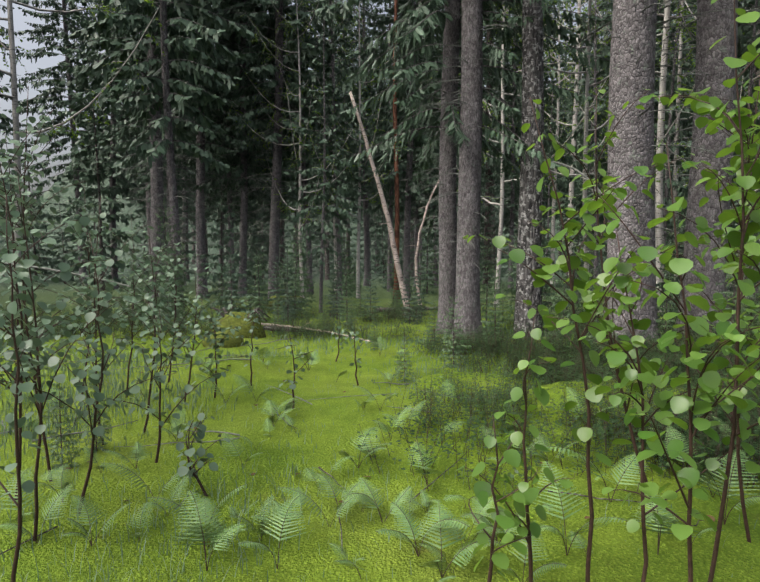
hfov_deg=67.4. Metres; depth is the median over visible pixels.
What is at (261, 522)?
fern plant
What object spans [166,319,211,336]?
bilberry shrub
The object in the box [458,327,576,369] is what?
bilberry shrub
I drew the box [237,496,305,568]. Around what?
fern plant
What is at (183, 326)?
aspen sapling
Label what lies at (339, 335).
aspen sapling
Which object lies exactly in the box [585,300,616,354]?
spruce seedling
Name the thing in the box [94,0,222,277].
spruce tree
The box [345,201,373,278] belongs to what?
spruce tree
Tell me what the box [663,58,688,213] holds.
spruce tree
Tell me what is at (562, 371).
bilberry shrub
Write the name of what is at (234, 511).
fern plant
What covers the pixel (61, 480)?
fern plant
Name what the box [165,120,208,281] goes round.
spruce tree
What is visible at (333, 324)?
bilberry shrub
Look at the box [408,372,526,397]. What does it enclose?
mossy hummock
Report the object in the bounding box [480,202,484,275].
spruce tree
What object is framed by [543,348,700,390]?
bilberry shrub
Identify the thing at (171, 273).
aspen sapling
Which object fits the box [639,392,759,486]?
bilberry shrub
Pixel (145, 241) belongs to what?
spruce tree
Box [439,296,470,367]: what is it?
spruce seedling
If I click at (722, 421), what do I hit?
bilberry shrub
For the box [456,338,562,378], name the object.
bilberry shrub
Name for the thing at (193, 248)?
spruce tree
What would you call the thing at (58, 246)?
spruce tree
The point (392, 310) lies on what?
bilberry shrub
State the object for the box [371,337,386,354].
fern plant
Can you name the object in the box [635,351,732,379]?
bilberry shrub
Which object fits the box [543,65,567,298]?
spruce tree
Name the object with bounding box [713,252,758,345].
spruce seedling
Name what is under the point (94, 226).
spruce tree
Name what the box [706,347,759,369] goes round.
bilberry shrub
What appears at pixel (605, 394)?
bilberry shrub
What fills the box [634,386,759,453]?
bilberry shrub
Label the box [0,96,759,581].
forest ground
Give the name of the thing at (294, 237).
spruce tree
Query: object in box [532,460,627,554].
fern plant
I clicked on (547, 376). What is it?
bilberry shrub
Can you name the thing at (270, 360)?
fern plant
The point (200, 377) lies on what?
fern plant
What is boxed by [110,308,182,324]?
bilberry shrub
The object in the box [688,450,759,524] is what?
fern plant
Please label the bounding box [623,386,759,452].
bilberry shrub
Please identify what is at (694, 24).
birch tree
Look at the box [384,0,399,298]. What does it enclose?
pine tree
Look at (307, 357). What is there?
fern plant
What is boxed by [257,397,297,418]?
fern plant
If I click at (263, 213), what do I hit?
spruce tree
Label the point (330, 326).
bilberry shrub
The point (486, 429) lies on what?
fern plant
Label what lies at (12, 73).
birch tree
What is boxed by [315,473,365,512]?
fern plant
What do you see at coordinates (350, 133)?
spruce tree
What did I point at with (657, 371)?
bilberry shrub
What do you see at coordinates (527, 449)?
fern plant
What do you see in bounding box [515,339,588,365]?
bilberry shrub
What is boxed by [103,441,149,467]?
fern plant
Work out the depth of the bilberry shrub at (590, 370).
6.31 m
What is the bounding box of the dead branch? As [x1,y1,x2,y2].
[552,161,603,194]
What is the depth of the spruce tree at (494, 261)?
27.76 m
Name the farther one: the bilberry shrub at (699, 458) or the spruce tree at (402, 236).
the spruce tree at (402, 236)
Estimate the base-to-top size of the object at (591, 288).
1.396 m
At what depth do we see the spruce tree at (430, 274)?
22.48 m
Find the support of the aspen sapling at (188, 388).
on the forest ground at (616, 556)
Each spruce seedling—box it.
[40,379,83,469]
[78,381,113,452]
[213,270,229,311]
[270,293,285,324]
[302,298,310,318]
[353,281,365,317]
[366,314,379,350]
[391,323,414,382]
[424,298,443,349]
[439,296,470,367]
[479,274,508,349]
[480,239,505,330]
[543,275,576,349]
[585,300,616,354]
[654,271,681,348]
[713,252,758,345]
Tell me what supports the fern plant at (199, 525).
on the forest ground at (616, 556)
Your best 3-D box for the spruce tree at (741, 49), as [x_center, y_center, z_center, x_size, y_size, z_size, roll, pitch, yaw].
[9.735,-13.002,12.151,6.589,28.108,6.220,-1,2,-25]
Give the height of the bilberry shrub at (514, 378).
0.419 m
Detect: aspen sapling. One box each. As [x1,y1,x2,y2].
[0,85,112,481]
[0,105,92,503]
[0,130,79,433]
[0,170,131,540]
[0,195,98,581]
[0,224,176,516]
[0,226,26,263]
[4,197,152,444]
[41,186,140,409]
[79,298,228,462]
[99,218,180,397]
[115,228,204,432]
[124,263,242,403]
[134,245,217,381]
[171,296,262,397]
[176,412,229,495]
[235,308,263,385]
[279,332,317,408]
[331,311,351,361]
[342,319,367,385]
[456,308,577,581]
[460,415,553,581]
[463,98,663,581]
[536,88,729,523]
[542,231,754,581]
[588,140,759,581]
[637,0,759,581]
[657,48,759,542]
[669,126,759,472]
[695,82,759,452]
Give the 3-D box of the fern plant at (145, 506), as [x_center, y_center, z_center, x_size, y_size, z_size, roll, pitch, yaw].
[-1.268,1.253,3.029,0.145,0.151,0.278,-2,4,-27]
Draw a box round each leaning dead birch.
[349,91,408,306]
[408,180,438,304]
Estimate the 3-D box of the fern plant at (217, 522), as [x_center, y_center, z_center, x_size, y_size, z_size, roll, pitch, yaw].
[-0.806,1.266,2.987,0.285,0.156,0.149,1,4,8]
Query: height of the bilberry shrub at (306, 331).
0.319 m
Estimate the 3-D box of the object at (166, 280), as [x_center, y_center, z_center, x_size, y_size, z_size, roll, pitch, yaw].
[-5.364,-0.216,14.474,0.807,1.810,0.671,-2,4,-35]
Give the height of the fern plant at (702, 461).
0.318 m
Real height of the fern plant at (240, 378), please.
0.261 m
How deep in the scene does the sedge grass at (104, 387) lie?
5.07 m
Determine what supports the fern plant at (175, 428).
on the forest ground at (616, 556)
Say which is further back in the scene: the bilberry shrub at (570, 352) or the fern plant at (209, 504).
the bilberry shrub at (570, 352)
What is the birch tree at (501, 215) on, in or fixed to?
on the forest ground at (616, 556)
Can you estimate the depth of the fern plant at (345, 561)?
2.58 m
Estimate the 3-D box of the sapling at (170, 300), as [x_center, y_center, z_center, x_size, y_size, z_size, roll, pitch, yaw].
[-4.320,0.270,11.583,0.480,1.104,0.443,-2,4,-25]
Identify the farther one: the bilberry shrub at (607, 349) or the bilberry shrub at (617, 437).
the bilberry shrub at (607, 349)
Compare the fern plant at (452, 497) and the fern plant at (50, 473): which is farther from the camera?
the fern plant at (50, 473)
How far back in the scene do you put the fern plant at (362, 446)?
4.09 m
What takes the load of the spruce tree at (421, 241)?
on the forest ground at (616, 556)
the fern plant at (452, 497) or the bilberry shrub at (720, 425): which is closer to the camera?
the fern plant at (452, 497)
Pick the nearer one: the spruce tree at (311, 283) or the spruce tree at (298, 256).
the spruce tree at (311, 283)
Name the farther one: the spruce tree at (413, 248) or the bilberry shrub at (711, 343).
the spruce tree at (413, 248)
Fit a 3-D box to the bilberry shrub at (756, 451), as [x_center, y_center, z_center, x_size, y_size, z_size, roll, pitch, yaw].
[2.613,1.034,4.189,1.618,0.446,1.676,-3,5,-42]
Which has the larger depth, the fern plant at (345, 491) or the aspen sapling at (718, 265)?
the aspen sapling at (718, 265)
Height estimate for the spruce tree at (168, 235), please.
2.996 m
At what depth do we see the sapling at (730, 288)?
10.71 m
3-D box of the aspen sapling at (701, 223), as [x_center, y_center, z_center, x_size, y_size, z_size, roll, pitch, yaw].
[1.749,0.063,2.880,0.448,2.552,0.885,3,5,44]
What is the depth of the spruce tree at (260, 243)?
37.88 m
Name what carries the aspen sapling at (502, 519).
on the forest ground at (616, 556)
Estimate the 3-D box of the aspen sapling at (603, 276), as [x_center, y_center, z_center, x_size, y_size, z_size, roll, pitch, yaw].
[1.328,0.115,2.925,0.892,2.353,1.024,3,5,38]
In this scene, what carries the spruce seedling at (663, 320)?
on the forest ground at (616, 556)
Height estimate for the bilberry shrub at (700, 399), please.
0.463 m
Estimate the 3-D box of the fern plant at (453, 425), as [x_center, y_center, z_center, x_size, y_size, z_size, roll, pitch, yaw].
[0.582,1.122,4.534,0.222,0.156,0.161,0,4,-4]
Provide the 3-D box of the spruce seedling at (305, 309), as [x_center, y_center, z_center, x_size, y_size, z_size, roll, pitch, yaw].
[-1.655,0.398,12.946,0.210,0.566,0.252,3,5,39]
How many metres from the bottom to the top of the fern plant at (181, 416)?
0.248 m
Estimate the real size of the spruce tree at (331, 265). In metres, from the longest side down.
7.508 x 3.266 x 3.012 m
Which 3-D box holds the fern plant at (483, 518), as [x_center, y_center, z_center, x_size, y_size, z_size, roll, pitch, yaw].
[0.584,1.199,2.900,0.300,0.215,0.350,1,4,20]
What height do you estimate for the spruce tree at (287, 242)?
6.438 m
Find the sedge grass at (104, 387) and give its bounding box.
[0,310,756,581]
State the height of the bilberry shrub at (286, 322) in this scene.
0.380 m
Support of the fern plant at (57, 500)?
on the forest ground at (616, 556)
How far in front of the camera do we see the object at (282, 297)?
14.20 m
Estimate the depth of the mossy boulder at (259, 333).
10.56 m
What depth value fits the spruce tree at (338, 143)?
18.17 m
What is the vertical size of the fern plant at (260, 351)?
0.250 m
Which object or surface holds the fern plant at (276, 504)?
on the forest ground at (616, 556)
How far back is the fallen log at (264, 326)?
11.38 m
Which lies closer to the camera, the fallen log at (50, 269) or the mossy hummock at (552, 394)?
the mossy hummock at (552, 394)
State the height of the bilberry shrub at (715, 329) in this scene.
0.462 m
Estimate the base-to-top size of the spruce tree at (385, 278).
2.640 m
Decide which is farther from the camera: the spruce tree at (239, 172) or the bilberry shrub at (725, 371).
the spruce tree at (239, 172)
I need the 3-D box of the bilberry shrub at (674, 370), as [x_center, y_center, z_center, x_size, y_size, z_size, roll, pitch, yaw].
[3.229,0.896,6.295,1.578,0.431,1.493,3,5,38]
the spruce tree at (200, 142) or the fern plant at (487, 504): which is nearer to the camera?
the fern plant at (487, 504)
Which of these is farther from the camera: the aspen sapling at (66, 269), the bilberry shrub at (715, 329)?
the bilberry shrub at (715, 329)
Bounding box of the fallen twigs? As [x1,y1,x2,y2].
[0,330,754,554]
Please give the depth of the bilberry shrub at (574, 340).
7.64 m
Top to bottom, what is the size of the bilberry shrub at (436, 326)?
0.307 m
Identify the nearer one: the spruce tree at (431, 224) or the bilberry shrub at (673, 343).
the bilberry shrub at (673, 343)
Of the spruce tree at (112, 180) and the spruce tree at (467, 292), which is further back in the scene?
the spruce tree at (112, 180)
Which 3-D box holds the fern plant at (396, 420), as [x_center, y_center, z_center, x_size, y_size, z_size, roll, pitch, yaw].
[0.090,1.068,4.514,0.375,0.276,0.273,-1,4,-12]
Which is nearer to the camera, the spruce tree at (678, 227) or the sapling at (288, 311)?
the sapling at (288, 311)
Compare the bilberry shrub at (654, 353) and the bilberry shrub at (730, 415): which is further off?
the bilberry shrub at (654, 353)
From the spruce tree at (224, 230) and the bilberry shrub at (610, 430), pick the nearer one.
the bilberry shrub at (610, 430)
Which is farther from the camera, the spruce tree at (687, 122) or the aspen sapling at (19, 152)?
the spruce tree at (687, 122)
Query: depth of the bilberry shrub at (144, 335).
10.17 m
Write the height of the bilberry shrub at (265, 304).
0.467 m
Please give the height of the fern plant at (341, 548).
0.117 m
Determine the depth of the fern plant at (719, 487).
3.40 m
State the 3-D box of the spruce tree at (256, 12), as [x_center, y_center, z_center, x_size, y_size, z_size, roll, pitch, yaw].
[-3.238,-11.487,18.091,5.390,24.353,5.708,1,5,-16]
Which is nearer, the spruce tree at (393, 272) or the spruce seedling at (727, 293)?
the spruce seedling at (727, 293)
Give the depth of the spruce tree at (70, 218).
32.54 m
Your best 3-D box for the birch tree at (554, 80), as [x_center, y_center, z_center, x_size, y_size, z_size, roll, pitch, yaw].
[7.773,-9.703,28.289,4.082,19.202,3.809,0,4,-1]
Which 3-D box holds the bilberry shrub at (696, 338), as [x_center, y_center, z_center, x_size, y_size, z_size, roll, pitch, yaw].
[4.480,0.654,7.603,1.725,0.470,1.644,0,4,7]
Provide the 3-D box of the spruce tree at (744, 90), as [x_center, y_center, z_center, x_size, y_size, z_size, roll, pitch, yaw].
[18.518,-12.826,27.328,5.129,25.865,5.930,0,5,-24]
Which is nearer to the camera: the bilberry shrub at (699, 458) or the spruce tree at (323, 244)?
the bilberry shrub at (699, 458)
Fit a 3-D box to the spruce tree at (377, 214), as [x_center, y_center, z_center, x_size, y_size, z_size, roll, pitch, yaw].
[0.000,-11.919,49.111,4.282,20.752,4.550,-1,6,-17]
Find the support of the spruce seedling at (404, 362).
on the forest ground at (616, 556)
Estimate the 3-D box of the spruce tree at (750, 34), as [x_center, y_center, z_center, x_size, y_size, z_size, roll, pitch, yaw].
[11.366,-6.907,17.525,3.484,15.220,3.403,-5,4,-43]
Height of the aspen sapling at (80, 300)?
2.052 m
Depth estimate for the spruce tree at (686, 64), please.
19.85 m
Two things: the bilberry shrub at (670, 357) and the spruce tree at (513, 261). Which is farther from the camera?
the spruce tree at (513, 261)
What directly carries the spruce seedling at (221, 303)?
on the forest ground at (616, 556)
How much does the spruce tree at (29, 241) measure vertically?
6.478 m
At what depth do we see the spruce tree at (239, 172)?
19.93 m
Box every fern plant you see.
[0,468,44,532]
[0,483,71,542]
[6,386,36,416]
[13,417,38,431]
[38,464,76,501]
[38,467,60,488]
[43,387,73,420]
[61,495,131,545]
[84,446,106,472]
[101,462,188,500]
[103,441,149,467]
[127,501,154,539]
[143,475,188,515]
[146,484,246,539]
[147,409,185,432]
[152,419,187,440]
[171,490,245,570]
[185,519,223,546]
[187,349,224,364]
[192,374,248,402]
[199,363,213,378]
[201,515,247,543]
[221,433,262,466]
[228,499,259,521]
[230,495,275,539]
[233,374,274,400]
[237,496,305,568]
[241,436,266,450]
[247,343,271,361]
[251,500,301,529]
[255,355,275,369]
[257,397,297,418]
[261,396,297,413]
[261,400,294,426]
[263,418,275,439]
[277,487,361,526]
[284,414,295,432]
[287,351,319,370]
[291,487,310,514]
[303,468,319,490]
[311,456,354,474]
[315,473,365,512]
[329,543,364,567]
[333,560,367,578]
[337,488,379,510]
[339,426,385,467]
[341,477,411,522]
[353,385,398,409]
[354,394,380,407]
[355,440,390,456]
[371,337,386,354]
[371,364,406,385]
[374,405,410,440]
[376,502,469,556]
[384,399,426,430]
[395,349,410,359]
[397,491,419,514]
[405,490,441,511]
[408,442,440,485]
[416,504,495,577]
[419,541,499,572]
[435,509,505,557]
[437,496,493,542]
[438,576,456,581]
[440,379,466,405]
[441,421,465,443]
[443,495,475,507]
[461,497,525,543]
[480,426,501,454]
[501,528,566,581]
[507,431,541,457]
[532,432,577,465]
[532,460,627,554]
[543,504,552,511]
[545,446,645,501]
[566,387,618,422]
[568,531,586,553]
[624,493,702,554]
[649,503,722,542]
[664,426,724,468]
[680,456,743,497]
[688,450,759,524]
[713,416,759,463]
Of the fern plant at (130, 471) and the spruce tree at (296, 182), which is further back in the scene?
the spruce tree at (296, 182)
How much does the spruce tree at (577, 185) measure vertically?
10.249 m
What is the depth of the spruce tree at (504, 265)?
44.85 m
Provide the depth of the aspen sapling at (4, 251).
4.82 m
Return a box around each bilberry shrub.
[2,318,75,340]
[3,305,54,323]
[5,315,78,335]
[28,300,62,311]
[54,303,86,315]
[57,317,126,334]
[58,315,141,336]
[71,304,142,322]
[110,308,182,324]
[112,319,183,341]
[122,317,179,333]
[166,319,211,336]
[171,314,229,335]
[239,297,293,311]
[261,311,323,332]
[261,313,335,340]
[276,320,330,339]
[290,313,353,331]
[292,302,337,319]
[338,302,403,321]
[339,315,424,340]
[354,384,592,497]
[363,304,425,324]
[369,305,421,318]
[383,300,437,319]
[395,365,554,432]
[409,371,554,424]
[412,325,509,359]
[422,319,452,335]
[434,352,563,402]
[435,333,508,353]
[444,329,523,353]
[446,325,535,358]
[454,324,505,342]
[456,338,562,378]
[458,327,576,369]
[473,329,562,357]
[494,315,543,330]
[494,321,592,352]
[503,343,602,375]
[508,347,614,380]
[514,345,630,382]
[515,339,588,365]
[517,358,612,383]
[525,327,657,367]
[528,340,599,361]
[528,355,614,384]
[533,364,677,399]
[537,357,682,392]
[539,375,709,448]
[541,323,652,359]
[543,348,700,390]
[543,382,759,475]
[550,352,646,376]
[551,365,679,385]
[552,402,757,495]
[553,383,656,421]
[554,328,653,352]
[558,337,669,362]
[559,370,755,436]
[560,320,668,337]
[560,330,660,360]
[569,338,680,373]
[581,338,720,372]
[581,365,759,419]
[582,355,740,398]
[583,373,759,454]
[584,335,680,358]
[602,340,747,377]
[602,352,732,389]
[609,394,759,487]
[613,338,679,362]
[618,328,722,357]
[621,401,759,487]
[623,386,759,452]
[627,338,734,375]
[634,351,755,378]
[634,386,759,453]
[634,409,759,479]
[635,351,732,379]
[636,374,759,422]
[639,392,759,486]
[646,394,759,467]
[650,319,759,358]
[652,374,759,441]
[653,392,759,451]
[658,352,759,383]
[659,321,674,333]
[660,354,753,385]
[669,381,759,448]
[671,347,758,393]
[674,327,759,365]
[674,330,756,358]
[676,312,759,346]
[677,321,756,346]
[685,346,754,390]
[704,348,759,364]
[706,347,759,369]
[707,409,759,462]
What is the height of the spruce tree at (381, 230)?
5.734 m
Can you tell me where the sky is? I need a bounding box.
[0,0,685,198]
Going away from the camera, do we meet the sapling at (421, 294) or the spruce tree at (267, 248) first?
the sapling at (421, 294)
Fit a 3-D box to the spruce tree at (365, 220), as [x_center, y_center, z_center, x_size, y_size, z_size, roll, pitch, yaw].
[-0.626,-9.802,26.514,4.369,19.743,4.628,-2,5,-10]
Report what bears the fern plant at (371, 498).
on the forest ground at (616, 556)
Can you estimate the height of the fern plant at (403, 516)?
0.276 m
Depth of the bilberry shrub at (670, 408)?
4.63 m
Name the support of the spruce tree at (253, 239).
on the forest ground at (616, 556)
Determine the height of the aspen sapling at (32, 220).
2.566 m
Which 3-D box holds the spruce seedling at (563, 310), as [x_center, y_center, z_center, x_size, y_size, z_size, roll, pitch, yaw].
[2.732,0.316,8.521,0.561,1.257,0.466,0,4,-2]
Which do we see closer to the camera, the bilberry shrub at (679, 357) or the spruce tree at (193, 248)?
the bilberry shrub at (679, 357)
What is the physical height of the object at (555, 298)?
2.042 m
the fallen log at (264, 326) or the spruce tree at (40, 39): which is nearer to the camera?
the fallen log at (264, 326)
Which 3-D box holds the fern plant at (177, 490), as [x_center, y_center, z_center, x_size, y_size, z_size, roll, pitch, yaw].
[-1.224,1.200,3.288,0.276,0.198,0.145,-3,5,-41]
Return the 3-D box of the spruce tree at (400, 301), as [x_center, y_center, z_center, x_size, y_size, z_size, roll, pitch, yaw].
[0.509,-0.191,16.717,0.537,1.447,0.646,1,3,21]
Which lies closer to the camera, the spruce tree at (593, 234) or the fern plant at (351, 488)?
the fern plant at (351, 488)
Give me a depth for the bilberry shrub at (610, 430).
4.14 m
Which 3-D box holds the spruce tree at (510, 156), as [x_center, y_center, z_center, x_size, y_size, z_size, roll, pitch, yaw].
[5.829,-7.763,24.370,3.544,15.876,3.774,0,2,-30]
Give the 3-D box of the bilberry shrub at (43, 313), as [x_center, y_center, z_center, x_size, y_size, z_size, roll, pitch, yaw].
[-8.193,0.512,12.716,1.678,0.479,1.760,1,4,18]
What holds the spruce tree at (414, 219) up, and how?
on the forest ground at (616, 556)
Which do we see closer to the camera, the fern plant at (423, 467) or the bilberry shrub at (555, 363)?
the fern plant at (423, 467)
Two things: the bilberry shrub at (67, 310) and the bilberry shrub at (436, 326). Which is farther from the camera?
the bilberry shrub at (67, 310)
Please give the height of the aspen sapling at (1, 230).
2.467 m
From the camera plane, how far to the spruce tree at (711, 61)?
8.57 m
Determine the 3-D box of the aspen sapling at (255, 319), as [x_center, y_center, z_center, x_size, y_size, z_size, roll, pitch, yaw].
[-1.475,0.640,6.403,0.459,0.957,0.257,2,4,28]
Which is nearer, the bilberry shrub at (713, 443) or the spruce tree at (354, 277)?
the bilberry shrub at (713, 443)
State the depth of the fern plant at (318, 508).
3.14 m
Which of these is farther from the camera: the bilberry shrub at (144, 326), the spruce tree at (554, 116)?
the spruce tree at (554, 116)
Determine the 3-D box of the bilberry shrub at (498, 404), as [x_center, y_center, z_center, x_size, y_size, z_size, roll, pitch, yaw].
[0.891,0.960,5.300,1.330,0.354,1.284,3,4,36]
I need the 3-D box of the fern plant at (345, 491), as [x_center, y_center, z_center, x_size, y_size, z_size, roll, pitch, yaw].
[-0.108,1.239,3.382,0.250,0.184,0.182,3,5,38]
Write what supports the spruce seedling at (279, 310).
on the forest ground at (616, 556)
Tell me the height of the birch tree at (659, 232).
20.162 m
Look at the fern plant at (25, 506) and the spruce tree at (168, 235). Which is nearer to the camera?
the fern plant at (25, 506)
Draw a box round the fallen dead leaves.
[12,346,714,528]
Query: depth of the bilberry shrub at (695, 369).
6.32 m
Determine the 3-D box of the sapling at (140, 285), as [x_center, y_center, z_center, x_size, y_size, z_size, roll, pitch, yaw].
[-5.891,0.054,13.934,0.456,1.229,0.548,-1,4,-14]
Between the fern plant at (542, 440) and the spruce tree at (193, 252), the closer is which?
the fern plant at (542, 440)
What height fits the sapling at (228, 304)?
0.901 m
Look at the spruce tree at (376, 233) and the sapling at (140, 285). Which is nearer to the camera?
the sapling at (140, 285)
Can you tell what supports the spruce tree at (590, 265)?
on the forest ground at (616, 556)
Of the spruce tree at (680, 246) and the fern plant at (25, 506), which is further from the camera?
the spruce tree at (680, 246)
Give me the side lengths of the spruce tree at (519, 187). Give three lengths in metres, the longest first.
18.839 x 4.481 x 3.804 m
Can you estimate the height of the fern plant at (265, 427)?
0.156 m
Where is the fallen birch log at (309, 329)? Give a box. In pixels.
[261,322,368,340]
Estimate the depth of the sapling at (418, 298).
12.00 m
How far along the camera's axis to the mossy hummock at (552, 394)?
5.33 m
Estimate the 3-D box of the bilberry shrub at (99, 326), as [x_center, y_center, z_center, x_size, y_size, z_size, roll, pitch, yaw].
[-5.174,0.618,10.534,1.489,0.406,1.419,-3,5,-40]
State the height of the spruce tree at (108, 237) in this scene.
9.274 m
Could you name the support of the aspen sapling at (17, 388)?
on the forest ground at (616, 556)
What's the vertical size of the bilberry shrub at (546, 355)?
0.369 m
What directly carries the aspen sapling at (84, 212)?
on the forest ground at (616, 556)
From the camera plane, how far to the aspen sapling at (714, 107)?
2.28 m
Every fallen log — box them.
[5,262,145,290]
[263,325,309,331]
[376,307,436,311]
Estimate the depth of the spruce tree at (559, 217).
43.60 m
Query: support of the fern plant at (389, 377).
on the forest ground at (616, 556)
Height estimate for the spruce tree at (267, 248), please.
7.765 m
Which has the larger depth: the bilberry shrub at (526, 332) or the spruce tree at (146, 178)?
the spruce tree at (146, 178)
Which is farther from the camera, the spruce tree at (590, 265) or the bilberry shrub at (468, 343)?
the spruce tree at (590, 265)
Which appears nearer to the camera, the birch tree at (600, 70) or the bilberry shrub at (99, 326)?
the bilberry shrub at (99, 326)
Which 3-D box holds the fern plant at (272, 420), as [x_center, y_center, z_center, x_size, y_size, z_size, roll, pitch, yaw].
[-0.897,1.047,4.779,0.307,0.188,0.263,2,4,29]
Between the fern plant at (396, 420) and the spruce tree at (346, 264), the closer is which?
the fern plant at (396, 420)
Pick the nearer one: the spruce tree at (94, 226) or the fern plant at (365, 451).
the fern plant at (365, 451)
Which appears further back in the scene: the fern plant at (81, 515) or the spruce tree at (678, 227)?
the spruce tree at (678, 227)
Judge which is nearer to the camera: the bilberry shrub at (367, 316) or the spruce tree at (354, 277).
the bilberry shrub at (367, 316)
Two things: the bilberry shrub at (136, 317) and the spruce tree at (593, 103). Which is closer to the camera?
the bilberry shrub at (136, 317)
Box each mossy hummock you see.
[266,296,303,308]
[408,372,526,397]
[513,379,724,430]
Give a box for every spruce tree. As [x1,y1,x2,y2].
[0,0,25,184]
[0,0,126,284]
[0,126,67,281]
[27,202,57,271]
[46,193,77,283]
[50,0,145,288]
[52,0,247,303]
[52,196,87,280]
[55,86,144,289]
[64,183,121,274]
[66,0,203,285]
[71,0,263,311]
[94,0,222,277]
[107,31,195,237]
[126,203,148,273]
[129,0,274,298]
[144,198,189,312]
[164,50,207,246]
[164,176,196,281]
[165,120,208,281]
[177,11,261,289]
[178,168,211,263]
[179,0,306,295]
[180,0,270,291]
[189,114,237,271]
[191,181,250,307]
[197,0,364,298]
[205,112,289,289]
[211,215,234,261]
[212,19,274,255]
[226,198,264,275]
[235,201,284,276]
[237,178,286,277]
[238,1,313,278]
[238,240,269,313]
[246,0,358,293]
[253,0,312,277]
[259,13,295,256]
[264,83,313,266]
[268,3,320,272]
[279,199,294,273]
[279,227,314,310]
[283,3,357,312]
[285,266,307,316]
[286,244,315,298]
[289,0,383,299]
[289,228,305,274]
[301,11,352,279]
[302,1,352,270]
[303,180,342,276]
[303,212,323,272]
[309,15,368,258]
[311,0,611,333]
[311,218,342,264]
[316,0,361,273]
[326,0,402,285]
[327,224,361,296]
[341,243,353,283]
[344,10,393,278]
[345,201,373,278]
[347,0,431,290]
[347,251,362,292]
[348,10,385,243]
[349,0,460,299]
[360,228,376,274]
[361,47,388,269]
[361,196,387,272]
[369,2,403,258]
[369,198,399,277]
[371,194,403,270]
[378,233,393,287]
[381,24,430,276]
[382,4,438,286]
[384,247,402,292]
[388,269,402,305]
[399,213,413,271]
[399,217,430,270]
[400,198,436,276]
[407,7,510,265]
[409,32,458,285]
[412,206,438,293]
[418,73,481,270]
[420,0,528,340]
[423,152,490,280]
[457,1,521,283]
[480,0,554,288]
[480,32,485,224]
[480,193,498,269]
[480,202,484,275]
[480,206,508,283]
[480,217,491,277]
[481,7,512,275]
[484,0,582,253]
[493,39,553,232]
[494,0,579,250]
[497,225,516,271]
[501,197,542,294]
[507,221,517,288]
[543,0,612,289]
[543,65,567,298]
[544,3,584,256]
[547,11,591,274]
[553,0,756,348]
[557,53,607,268]
[558,0,696,185]
[560,0,696,158]
[564,0,612,276]
[575,188,606,277]
[578,169,606,264]
[579,2,609,252]
[581,238,601,290]
[654,0,696,266]
[655,0,759,201]
[655,0,759,337]
[658,207,686,311]
[659,3,695,178]
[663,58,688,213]
[664,6,694,219]
[664,191,686,309]
[666,169,688,252]
[666,195,682,298]
[681,0,759,319]
[686,0,759,117]
[733,0,759,303]
[738,3,759,224]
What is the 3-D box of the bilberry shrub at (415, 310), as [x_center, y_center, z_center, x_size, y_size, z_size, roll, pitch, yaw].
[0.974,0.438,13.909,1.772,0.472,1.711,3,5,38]
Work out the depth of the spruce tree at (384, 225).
40.95 m
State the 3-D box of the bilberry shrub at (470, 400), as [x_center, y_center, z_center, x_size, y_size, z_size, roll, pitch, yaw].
[0.815,0.946,5.179,1.378,0.394,1.446,3,5,39]
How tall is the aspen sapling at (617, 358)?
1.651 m
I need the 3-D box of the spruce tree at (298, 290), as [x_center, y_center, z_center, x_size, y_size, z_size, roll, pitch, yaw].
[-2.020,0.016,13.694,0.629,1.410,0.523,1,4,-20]
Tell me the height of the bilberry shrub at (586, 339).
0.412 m
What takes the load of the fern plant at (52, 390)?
on the forest ground at (616, 556)
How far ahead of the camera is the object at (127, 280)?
12.58 m
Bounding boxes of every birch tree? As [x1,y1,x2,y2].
[0,0,164,319]
[181,154,185,284]
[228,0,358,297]
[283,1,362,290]
[309,2,407,298]
[430,0,607,306]
[482,0,694,321]
[497,6,571,135]
[508,0,589,287]
[513,0,543,337]
[517,0,604,277]
[565,0,759,297]
[573,0,671,147]
[592,0,693,311]
[654,0,759,286]
[670,0,729,306]
[743,8,759,298]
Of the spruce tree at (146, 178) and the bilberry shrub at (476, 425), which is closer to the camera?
the bilberry shrub at (476, 425)
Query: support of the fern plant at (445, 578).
on the forest ground at (616, 556)
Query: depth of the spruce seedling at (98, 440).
4.44 m
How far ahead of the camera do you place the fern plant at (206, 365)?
6.75 m
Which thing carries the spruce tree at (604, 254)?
on the forest ground at (616, 556)
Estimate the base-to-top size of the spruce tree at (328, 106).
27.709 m
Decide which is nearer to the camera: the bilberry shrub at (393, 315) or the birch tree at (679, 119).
the bilberry shrub at (393, 315)
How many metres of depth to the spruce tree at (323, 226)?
15.41 m
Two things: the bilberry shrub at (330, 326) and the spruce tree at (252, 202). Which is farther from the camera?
the spruce tree at (252, 202)
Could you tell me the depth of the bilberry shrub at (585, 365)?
6.68 m
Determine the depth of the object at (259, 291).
12.94 m

